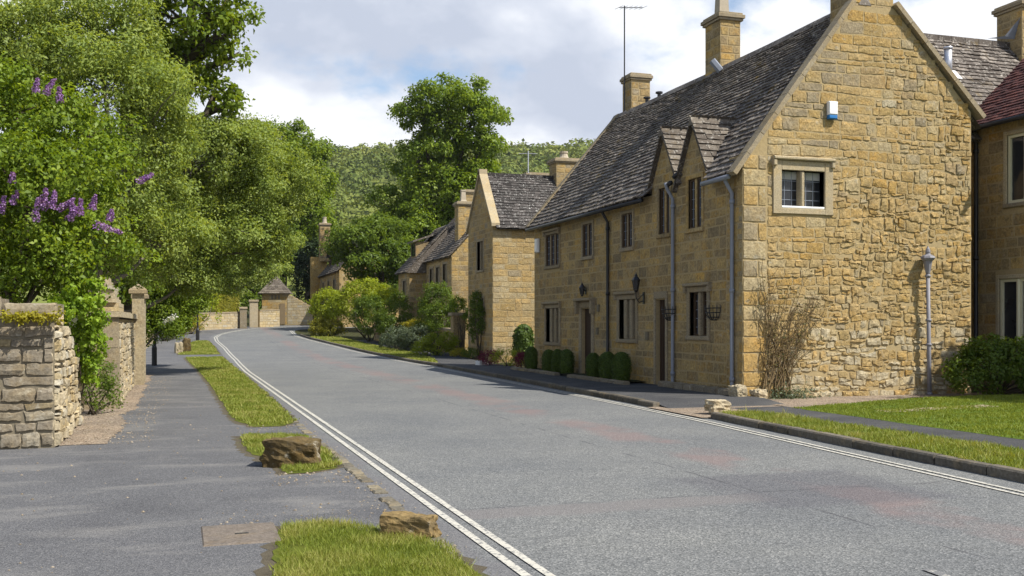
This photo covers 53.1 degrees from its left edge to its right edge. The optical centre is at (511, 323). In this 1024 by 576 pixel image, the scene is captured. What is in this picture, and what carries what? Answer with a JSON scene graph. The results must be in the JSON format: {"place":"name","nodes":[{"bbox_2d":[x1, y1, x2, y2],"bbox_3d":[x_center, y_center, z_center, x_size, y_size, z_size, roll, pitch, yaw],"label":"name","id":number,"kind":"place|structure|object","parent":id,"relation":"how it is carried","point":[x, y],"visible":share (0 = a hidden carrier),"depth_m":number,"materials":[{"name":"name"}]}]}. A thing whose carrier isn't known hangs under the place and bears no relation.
{"place":"outdoors","nodes":[
{"label":"outdoors","id":0,"kind":"place"},
{"bbox_2d":[60,405,138,444],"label":"gravel path","id":1,"kind":"structure","parent":0,"point":[100,431],"depth_m":15.74,"materials":[{"name":"gravel"}]},
{"bbox_2d":[81,360,127,414],"bbox_3d":[-7.342,0.997,18.106,1.002,1.237,1.207,0,0,-18],"label":"dark shrub","id":2,"kind":"object","parent":1,"relation":"on","point":[105,387],"visible":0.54,"depth_m":18.02,"materials":[{"name":"green plant"}]},
{"bbox_2d":[121,375,152,404],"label":"gravel path","id":3,"kind":"structure","parent":0,"point":[132,396],"depth_m":23.11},
{"bbox_2d":[0,340,309,450],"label":"pavement","id":4,"kind":"structure","parent":0,"point":[188,396],"depth_m":17.87,"materials":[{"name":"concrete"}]},
{"bbox_2d":[145,272,212,346],"bbox_3d":[-13.144,-0.673,37.343,5.084,4.625,3.147,0,0,-61],"label":"hawthorn bush","id":5,"kind":"object","parent":4,"relation":"on","point":[171,318],"visible":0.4,"depth_m":37.42,"materials":[{"name":"green plant"}]},
{"bbox_2d":[150,293,224,340],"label":"leafy shrub","id":6,"kind":"object","parent":4,"relation":"on","point":[215,302],"visible":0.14,"depth_m":69.84,"materials":[{"name":"green plant"}]},
{"bbox_2d":[9,378,466,572],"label":"loose gravel","id":7,"kind":"structure","parent":4,"relation":"on","point":[348,476],"depth_m":14.07,"materials":[{"name":"gravel"}]},
{"bbox_2d":[184,357,298,427],"bbox_3d":[-8.987,1.554,31.152,1.901,0.081,32.310,0,0,-18],"label":"soil edge","id":8,"kind":"object","parent":4,"relation":"on","point":[217,400],"visible":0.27,"depth_m":20.55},
{"bbox_2d":[0,443,397,575],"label":"driveway","id":9,"kind":"structure","parent":0,"point":[84,507],"depth_m":8.96,"materials":[{"name":"asphalt"}]},
{"bbox_2d":[201,522,280,546],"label":"concrete slab","id":10,"kind":"structure","parent":9,"relation":"in","point":[233,534],"depth_m":7.72,"materials":[{"name":"brown concrete"}]},
{"bbox_2d":[231,436,343,474],"bbox_3d":[-2.828,1.595,12.808,1.199,0.001,4.010,0,0,-18],"label":"soil edge","id":11,"kind":"object","parent":9,"relation":"on","point":[238,444],"visible":0.24,"depth_m":12.33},
{"bbox_2d":[253,524,488,575],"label":"soil edge","id":12,"kind":"object","parent":9,"relation":"on","point":[267,556],"visible":0.18,"depth_m":6.88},
{"bbox_2d":[157,325,309,340],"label":"pavement bend","id":13,"kind":"object","parent":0,"point":[205,334],"visible":0.32,"depth_m":68.98,"materials":[{"name":"asphalt"}]},
{"bbox_2d":[187,359,293,426],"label":"verge","id":14,"kind":"structure","parent":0,"point":[251,424],"depth_m":17.39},
{"bbox_2d":[178,340,497,575],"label":"grass","id":15,"kind":"structure","parent":14,"relation":"on","point":[216,370],"depth_m":7.40,"materials":[{"name":"plant"}]},
{"bbox_2d":[215,326,354,334],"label":"road bend","id":16,"kind":"object","parent":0,"point":[270,331],"visible":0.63,"depth_m":72.83,"materials":[{"name":"asphalt"}]},
{"bbox_2d":[241,436,337,472],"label":"verge","id":17,"kind":"structure","parent":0,"point":[253,452],"depth_m":11.25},
{"bbox_2d":[259,436,320,467],"bbox_3d":[-2.484,1.462,11.536,0.706,0.389,0.479,-1,0,4],"label":"boulder","id":18,"kind":"object","parent":17,"relation":"on","point":[277,452],"visible":0.83,"depth_m":11.34,"materials":[{"name":"stone"}]},
{"bbox_2d":[313,336,433,360],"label":"verge","id":19,"kind":"structure","parent":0,"point":[366,347],"depth_m":56.81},
{"bbox_2d":[308,316,347,335],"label":"bush","id":20,"kind":"object","parent":19,"relation":"on","point":[324,326],"visible":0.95,"depth_m":65.86,"materials":[{"name":"green plant"}]},
{"bbox_2d":[378,323,432,350],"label":"bush","id":21,"kind":"object","parent":19,"relation":"on","point":[408,338],"visible":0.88,"depth_m":52.47,"materials":[{"name":"green plant"}]},
{"bbox_2d":[271,525,481,575],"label":"verge","id":22,"kind":"structure","parent":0,"point":[276,555],"depth_m":7.09,"materials":[{"name":"plant"}]},
{"bbox_2d":[379,511,441,538],"bbox_3d":[-0.756,1.516,7.634,0.450,0.237,0.216,-2,-1,14],"label":"boulder","id":23,"kind":"object","parent":22,"relation":"on","point":[407,522],"visible":0.73,"depth_m":7.56,"materials":[{"name":"stone"}]},
{"bbox_2d":[356,340,476,362],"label":"pavement","id":24,"kind":"structure","parent":0,"point":[447,358],"depth_m":45.40,"materials":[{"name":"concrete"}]},
{"bbox_2d":[348,293,387,340],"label":"round shrub","id":25,"kind":"object","parent":24,"relation":"on","point":[362,301],"visible":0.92,"depth_m":60.13,"materials":[{"name":"green plant"}]},
{"bbox_2d":[376,290,414,342],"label":"dark bush","id":26,"kind":"object","parent":24,"relation":"on","point":[391,318],"visible":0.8,"depth_m":58.51,"materials":[{"name":"green plant"}]},
{"bbox_2d":[408,330,460,355],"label":"feathery shrub","id":27,"kind":"object","parent":24,"relation":"on","point":[428,341],"visible":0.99,"depth_m":47.35,"materials":[{"name":"green plant"}]},
{"bbox_2d":[0,162,981,417],"bbox_3d":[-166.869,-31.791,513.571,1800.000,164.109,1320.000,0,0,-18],"label":"ground","id":28,"kind":"structure","parent":0,"point":[352,334],"depth_m":201.16,"materials":[{"name":"plant"}]},
{"bbox_2d":[0,297,83,449],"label":"stone wall","id":29,"kind":"structure","parent":28,"relation":"on","point":[40,397],"depth_m":13.13,"materials":[{"name":"stone"}]},
{"bbox_2d":[0,305,65,325],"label":"wall plant","id":30,"kind":"object","parent":29,"relation":"on","point":[22,317],"depth_m":12.95,"materials":[{"name":"yellow plant"}]},
{"bbox_2d":[43,277,112,402],"bbox_3d":[-6.636,0.411,15.699,0.960,2.302,1.423,0,0,-18],"label":"creeper","id":31,"kind":"object","parent":29,"relation":"attached to","point":[86,329],"visible":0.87,"depth_m":15.63,"materials":[{"name":"green plant"}]},
{"bbox_2d":[0,51,165,317],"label":"lilac bush","id":32,"kind":"object","parent":28,"relation":"on","point":[46,149],"visible":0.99,"depth_m":15.56,"materials":[{"name":"green plant"}]},
{"bbox_2d":[0,132,185,309],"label":"garden tree","id":33,"kind":"object","parent":28,"relation":"on","point":[127,297],"visible":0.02,"depth_m":29.30,"materials":[{"name":"green plant"}]},
{"bbox_2d":[84,277,137,409],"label":"stone wall","id":34,"kind":"structure","parent":28,"relation":"on","point":[120,330],"depth_m":19.98,"materials":[{"name":"stone"}]},
{"bbox_2d":[0,0,223,295],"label":"sallow tree","id":35,"kind":"object","parent":28,"relation":"on","point":[77,54],"visible":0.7,"depth_m":22.05,"materials":[{"name":"green plant"}]},
{"bbox_2d":[8,0,266,319],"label":"chestnut tree","id":36,"kind":"object","parent":28,"relation":"on","point":[198,45],"visible":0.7,"depth_m":30.45,"materials":[{"name":"green plant"}]},
{"bbox_2d":[129,284,147,384],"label":"gate pier","id":37,"kind":"structure","parent":28,"relation":"on","point":[137,301],"depth_m":26.73,"materials":[{"name":"stone"}]},
{"bbox_2d":[131,294,148,381],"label":"gate pier","id":38,"kind":"structure","parent":28,"relation":"on","point":[146,296],"depth_m":28.00,"materials":[{"name":"stone"}]},
{"bbox_2d":[188,312,239,331],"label":"stone wall","id":39,"kind":"structure","parent":28,"relation":"on","point":[230,320],"depth_m":74.77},
{"bbox_2d":[209,293,239,311],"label":"clipped hedge","id":40,"kind":"object","parent":39,"relation":"on","point":[227,305],"visible":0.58,"depth_m":75.87,"materials":[{"name":"green plant"}]},
{"bbox_2d":[106,110,329,312],"bbox_3d":[-9.406,-2.499,32.113,7.305,8.397,5.273,0,0,-34],"label":"sallow tree","id":41,"kind":"object","parent":28,"relation":"on","point":[261,168],"visible":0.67,"depth_m":31.58,"materials":[{"name":"green plant"}]},
{"bbox_2d":[169,212,309,313],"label":"broadleaf tree","id":42,"kind":"object","parent":28,"relation":"on","point":[252,295],"visible":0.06,"depth_m":96.47,"materials":[{"name":"green plant"}]},
{"bbox_2d":[248,300,258,326],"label":"gate pier","id":43,"kind":"structure","parent":28,"relation":"on","point":[253,313],"depth_m":78.22,"materials":[{"name":"stone"}]},
{"bbox_2d":[217,251,294,311],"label":"broadleaf tree","id":44,"kind":"object","parent":28,"relation":"on","point":[255,269],"visible":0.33,"depth_m":79.59,"materials":[{"name":"green plant"}]},
{"bbox_2d":[258,309,279,326],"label":"stone wall","id":45,"kind":"structure","parent":28,"relation":"on","point":[269,318],"depth_m":79.38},
{"bbox_2d":[259,274,292,324],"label":"lodge","id":46,"kind":"structure","parent":28,"relation":"on","point":[274,293],"depth_m":83.02,"materials":[{"name":"stone"}]},
{"bbox_2d":[228,114,341,286],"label":"broadleaf tree","id":47,"kind":"object","parent":28,"relation":"on","point":[293,135],"visible":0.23,"depth_m":99.05,"materials":[{"name":"green plant"}]},
{"bbox_2d":[287,293,313,324],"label":"stone wall","id":48,"kind":"structure","parent":28,"relation":"on","point":[296,312],"depth_m":83.15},
{"bbox_2d":[286,234,318,304],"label":"yew tree","id":49,"kind":"object","parent":28,"relation":"on","point":[302,257],"visible":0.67,"depth_m":93.37,"materials":[{"name":"green plant"}]},
{"bbox_2d":[305,286,347,332],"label":"clipped shrub","id":50,"kind":"object","parent":28,"relation":"on","point":[325,293],"visible":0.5,"depth_m":67.45,"materials":[{"name":"green plant"}]},
{"bbox_2d":[310,217,398,326],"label":"stone house","id":51,"kind":"structure","parent":28,"relation":"on","point":[323,274],"depth_m":90.81,"materials":[{"name":"beige stone"}]},
{"bbox_2d":[323,276,398,337],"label":"leafy shrub","id":52,"kind":"object","parent":28,"relation":"on","point":[361,289],"visible":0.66,"depth_m":65.31,"materials":[{"name":"green plant"}]},
{"bbox_2d":[316,211,415,302],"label":"broadleaf tree","id":53,"kind":"object","parent":28,"relation":"on","point":[374,238],"visible":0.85,"depth_m":73.09,"materials":[{"name":"green plant"}]},
{"bbox_2d":[294,421,460,552],"bbox_3d":[-1.996,1.602,11.967,0.153,0.056,10.164,0,0,-18],"label":"kerb channel","id":54,"kind":"object","parent":28,"relation":"on","point":[392,503],"visible":0.51,"depth_m":10.37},
{"bbox_2d":[186,138,594,275],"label":"woods","id":55,"kind":"object","parent":28,"relation":"on","point":[349,165],"visible":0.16,"depth_m":480.84,"materials":[{"name":"plant"}]},
{"bbox_2d":[394,189,473,350],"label":"stone house","id":56,"kind":"structure","parent":28,"relation":"on","point":[439,254],"depth_m":58.76,"materials":[{"name":"beige stone"}]},
{"bbox_2d":[361,72,514,252],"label":"sycamore tree","id":57,"kind":"object","parent":28,"relation":"on","point":[430,173],"visible":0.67,"depth_m":84.63,"materials":[{"name":"green plant"}]},
{"bbox_2d":[412,280,466,349],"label":"climbing shrub","id":58,"kind":"object","parent":28,"relation":"on","point":[426,308],"visible":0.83,"depth_m":53.34,"materials":[{"name":"green plant"}]},
{"bbox_2d":[448,312,464,355],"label":"gate pier","id":59,"kind":"structure","parent":28,"relation":"on","point":[454,322],"depth_m":47.97,"materials":[{"name":"stone"}]},
{"bbox_2d":[447,294,467,355],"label":"climbing plant","id":60,"kind":"object","parent":28,"relation":"on","point":[461,302],"visible":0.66,"depth_m":47.95,"materials":[{"name":"green plant"}]},
{"bbox_2d":[300,334,659,406],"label":"kerb","id":61,"kind":"structure","parent":28,"relation":"on","point":[623,398],"depth_m":27.24,"materials":[{"name":"stone"}]},
{"bbox_2d":[466,151,579,362],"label":"gabled house","id":62,"kind":"structure","parent":28,"relation":"on","point":[505,208],"depth_m":43.52,"materials":[{"name":"stone"}]},
{"bbox_2d":[466,290,485,358],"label":"climbing rose","id":63,"kind":"object","parent":62,"relation":"attached to","point":[476,307],"visible":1,"depth_m":44.40,"materials":[{"name":"green plant"}]},
{"bbox_2d":[475,238,483,272],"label":"window","id":64,"kind":"structure","parent":62,"relation":"in","point":[480,265],"depth_m":44.67,"materials":[{"name":"stone"}]},
{"bbox_2d":[512,324,533,361],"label":"clipped yew","id":65,"kind":"object","parent":28,"relation":"on","point":[523,339],"visible":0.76,"depth_m":40.03,"materials":[{"name":"green plant"}]},
{"bbox_2d":[525,0,985,397],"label":"stone cottage","id":66,"kind":"structure","parent":28,"relation":"on","point":[721,177],"depth_m":22.86,"materials":[{"name":"yellow stone"}]},
{"bbox_2d":[542,227,560,269],"bbox_3d":[1.328,-2.383,32.448,0.320,1.265,1.440,0,0,-18],"label":"window","id":67,"kind":"structure","parent":66,"relation":"in","point":[551,240],"depth_m":32.55,"materials":[{"name":"stone"}]},
{"bbox_2d":[541,301,561,345],"bbox_3d":[1.328,-0.013,32.448,0.320,1.385,1.580,0,0,-18],"label":"window","id":68,"kind":"structure","parent":66,"relation":"in","point":[555,307],"depth_m":32.28,"materials":[{"name":"stone"}]},
{"bbox_2d":[573,298,594,373],"bbox_3d":[2.221,0.375,29.732,0.500,2.250,1.300,0,0,-18],"label":"door","id":69,"kind":"structure","parent":66,"relation":"in","point":[589,313],"depth_m":29.95,"materials":[{"name":"stone"}]},
{"bbox_2d":[580,219,593,260],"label":"window","id":70,"kind":"structure","parent":66,"relation":"in","point":[587,231],"depth_m":29.68,"materials":[{"name":"stone"}]},
{"bbox_2d":[613,291,638,342],"bbox_3d":[3.089,-0.177,27.027,0.320,1.355,1.440,0,0,-18],"label":"window","id":71,"kind":"structure","parent":66,"relation":"in","point":[630,332],"depth_m":27.12,"materials":[{"name":"stone"}]},
{"bbox_2d":[619,208,633,251],"bbox_3d":[3.112,-2.465,27.045,0.265,1.090,0.860,0,0,-18],"label":"window","id":72,"kind":"structure","parent":66,"relation":"in","point":[626,220],"depth_m":27.01,"materials":[{"name":"stone"}]},
{"bbox_2d":[653,291,667,384],"bbox_3d":[3.785,0.350,25.177,0.340,2.300,0.730,0,0,-18],"label":"door","id":73,"kind":"structure","parent":66,"relation":"in","point":[661,294],"depth_m":25.29,"materials":[{"name":"brown wood"}]},
{"bbox_2d":[656,184,671,238],"bbox_3d":[3.789,-2.760,24.963,0.265,1.320,0.780,0,0,-18],"label":"window","id":74,"kind":"structure","parent":66,"relation":"in","point":[665,222],"depth_m":24.97,"materials":[{"name":"stone"}]},
{"bbox_2d":[685,171,703,233],"bbox_3d":[4.268,-2.770,23.489,0.265,1.340,0.840,0,0,-18],"label":"window","id":75,"kind":"structure","parent":66,"relation":"in","point":[696,194],"depth_m":23.45,"materials":[{"name":"stone"}]},
{"bbox_2d":[682,282,711,340],"bbox_3d":[4.290,-0.282,23.333,0.320,1.305,1.210,0,0,-18],"label":"window","id":76,"kind":"structure","parent":66,"relation":"in","point":[701,329],"depth_m":23.32,"materials":[{"name":"stone"}]},
{"bbox_2d":[771,155,835,215],"bbox_3d":[6.213,-2.955,21.991,1.530,1.221,0.330,0,0,-18],"label":"window","id":77,"kind":"structure","parent":66,"relation":"in","point":[794,191],"depth_m":22.01,"materials":[{"name":"stone"}]},
{"bbox_2d":[827,101,837,119],"bbox_3d":[6.916,-4.610,22.094,0.230,0.380,0.090,0,0,-18],"label":"alarm box","id":78,"kind":"object","parent":66,"relation":"attached to","point":[832,110],"visible":1,"depth_m":22.05,"materials":[{"name":"white plastic"}]},
{"bbox_2d":[711,412,1023,482],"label":"kerb","id":79,"kind":"structure","parent":28,"relation":"on","point":[998,471],"depth_m":12.50,"materials":[{"name":"stone"}]},
{"bbox_2d":[924,0,1023,141],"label":"stone cottage","id":80,"kind":"structure","parent":28,"relation":"on","point":[981,69],"depth_m":27.48,"materials":[{"name":"stone"}]},
{"bbox_2d":[971,58,1023,391],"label":"stone house","id":81,"kind":"structure","parent":28,"relation":"on","point":[997,231],"depth_m":24.33,"materials":[{"name":"stone"}]},
{"bbox_2d":[996,274,1023,350],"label":"window","id":82,"kind":"structure","parent":81,"relation":"in","point":[1009,288],"depth_m":24.07,"materials":[{"name":"stone"}]},
{"bbox_2d":[1003,128,1023,208],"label":"window","id":83,"kind":"structure","parent":81,"relation":"in","point":[1014,154],"depth_m":23.95,"materials":[{"name":"stone"}]},
{"bbox_2d":[0,0,1015,149],"label":"sky","id":84,"kind":"structure","parent":0,"point":[337,66],"materials":[{"name":"white"}]},
{"bbox_2d":[537,368,639,381],"bbox_3d":[1.764,1.450,29.909,0.720,0.001,8.600,0,0,-18],"label":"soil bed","id":85,"kind":"object","parent":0,"point":[630,380],"visible":0.28,"depth_m":29.43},
{"bbox_2d":[524,346,538,368],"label":"box bush","id":86,"kind":"object","parent":85,"relation":"on","point":[530,356],"visible":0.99,"depth_m":33.02,"materials":[{"name":"green plant"}]},
{"bbox_2d":[541,349,552,370],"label":"box bush","id":87,"kind":"object","parent":85,"relation":"on","point":[546,357],"visible":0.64,"depth_m":31.43,"materials":[{"name":"green plant"}]},
{"bbox_2d":[551,349,561,371],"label":"box bush","id":88,"kind":"object","parent":85,"relation":"on","point":[555,361],"visible":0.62,"depth_m":30.72,"materials":[{"name":"green plant"}]},
{"bbox_2d":[559,349,574,372],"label":"box bush","id":89,"kind":"object","parent":85,"relation":"on","point":[567,360],"visible":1,"depth_m":30.02,"materials":[{"name":"green plant"}]},
{"bbox_2d":[585,353,599,376],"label":"box bush","id":90,"kind":"object","parent":85,"relation":"on","point":[591,363],"visible":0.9,"depth_m":28.08,"materials":[{"name":"green plant"}]},
{"bbox_2d":[597,352,614,378],"bbox_3d":[2.535,1.101,27.276,0.536,0.749,0.540,0,0,-30],"label":"box bush","id":91,"kind":"object","parent":85,"relation":"on","point":[604,365],"visible":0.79,"depth_m":27.10,"materials":[{"name":"green plant"}]},
{"bbox_2d":[611,352,631,380],"bbox_3d":[2.817,1.092,26.406,0.580,0.767,0.512,0,0,-15],"label":"box bush","id":92,"kind":"object","parent":85,"relation":"on","point":[621,366],"visible":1,"depth_m":26.25,"materials":[{"name":"green plant"}]},
{"bbox_2d":[440,362,782,407],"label":"pavement","id":93,"kind":"structure","parent":0,"point":[670,397],"depth_m":23.14,"materials":[{"name":"asphalt"}]},
{"bbox_2d":[490,346,523,365],"bbox_3d":[-0.200,1.164,36.611,1.336,0.749,1.286,0,0,-18],"label":"flower shrub","id":94,"kind":"object","parent":93,"relation":"on","point":[498,353],"visible":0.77,"depth_m":36.49,"materials":[{"name":"green plant"}]},
{"bbox_2d":[567,374,629,384],"bbox_3d":[2.218,1.478,27.108,0.207,0.144,3.911,0,0,-18],"label":"stone edging","id":95,"kind":"object","parent":93,"relation":"on","point":[605,380],"visible":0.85,"depth_m":26.70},
{"bbox_2d":[658,381,728,395],"bbox_3d":[4.116,1.454,23.103,0.212,0.192,3.400,0,0,-18],"label":"stone edging","id":96,"kind":"object","parent":93,"relation":"on","point":[699,388],"visible":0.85,"depth_m":22.93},
{"bbox_2d":[728,384,747,396],"bbox_3d":[4.705,1.422,21.296,0.354,0.352,0.312,-3,1,-35],"label":"boulder","id":97,"kind":"object","parent":93,"relation":"on","point":[737,390],"visible":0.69,"depth_m":21.18,"materials":[{"name":"stone"}]},
{"bbox_2d":[209,335,1023,575],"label":"road","id":98,"kind":"structure","parent":0,"point":[556,483],"depth_m":10.28,"materials":[{"name":"asphalt"}]},
{"bbox_2d":[214,326,531,575],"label":"road line","id":99,"kind":"object","parent":98,"relation":"on","point":[503,559],"visible":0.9,"depth_m":9.13,"materials":[{"name":"paint"}]},
{"bbox_2d":[216,326,554,575],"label":"road line","id":100,"kind":"object","parent":98,"relation":"on","point":[538,567],"visible":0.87,"depth_m":9.29,"materials":[{"name":"paint"}]},
{"bbox_2d":[289,330,1023,495],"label":"road line","id":101,"kind":"object","parent":98,"relation":"on","point":[766,436],"visible":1,"depth_m":13.53,"materials":[{"name":"paint"}]},
{"bbox_2d":[291,330,1023,492],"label":"road line","id":102,"kind":"object","parent":98,"relation":"on","point":[761,433],"visible":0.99,"depth_m":13.88,"materials":[{"name":"paint"}]},
{"bbox_2d":[649,405,786,417],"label":"gravel path","id":103,"kind":"structure","parent":0,"point":[699,412],"depth_m":18.71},
{"bbox_2d":[704,399,730,412],"bbox_3d":[3.611,1.435,17.999,0.470,0.227,0.318,1,1,-28],"label":"boulder","id":104,"kind":"object","parent":103,"relation":"on","point":[715,405],"visible":0.96,"depth_m":17.88,"materials":[{"name":"stone"}]},
{"bbox_2d":[729,412,1023,468],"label":"verge","id":105,"kind":"structure","parent":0,"point":[912,443],"depth_m":12.79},
{"bbox_2d":[311,335,1023,468],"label":"grass","id":106,"kind":"structure","parent":105,"relation":"on","point":[972,450],"depth_m":13.65,"materials":[{"name":"plant"}]},
{"bbox_2d":[733,406,1023,449],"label":"path","id":107,"kind":"structure","parent":0,"point":[955,434],"depth_m":15.29,"materials":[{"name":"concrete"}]},
{"bbox_2d":[769,392,1016,406],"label":"gravel path","id":108,"kind":"structure","parent":0,"point":[797,402],"depth_m":21.31,"materials":[{"name":"gravel"}]},
{"bbox_2d":[753,255,833,398],"bbox_3d":[5.986,0.044,21.691,1.924,3.089,0.308,0,0,-18],"label":"climbing rose","id":109,"kind":"object","parent":108,"relation":"on","point":[780,377],"visible":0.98,"depth_m":21.66,"materials":[{"name":"brown plant"}]},
{"bbox_2d":[761,379,830,398],"bbox_3d":[5.977,1.380,21.585,1.880,0.493,0.455,0,0,-18],"label":"plant","id":110,"kind":"object","parent":108,"relation":"on","point":[788,397],"visible":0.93,"depth_m":21.60,"materials":[{"name":"green plant"}]},
{"bbox_2d":[920,246,934,394],"bbox_3d":[9.229,-0.065,22.724,0.314,3.333,0.314,0,0,-18],"label":"lamp post","id":111,"kind":"object","parent":108,"relation":"on","point":[927,258],"visible":0.96,"depth_m":22.70,"materials":[{"name":"grey metal"}]},
{"bbox_2d":[941,332,1023,394],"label":"laurel bush","id":112,"kind":"object","parent":108,"relation":"on","point":[976,352],"visible":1,"depth_m":21.91,"materials":[{"name":"green plant"}]},
{"bbox_2d":[791,393,1023,439],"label":"lawn","id":113,"kind":"structure","parent":0,"point":[962,404],"depth_m":16.93,"materials":[{"name":"plant"}]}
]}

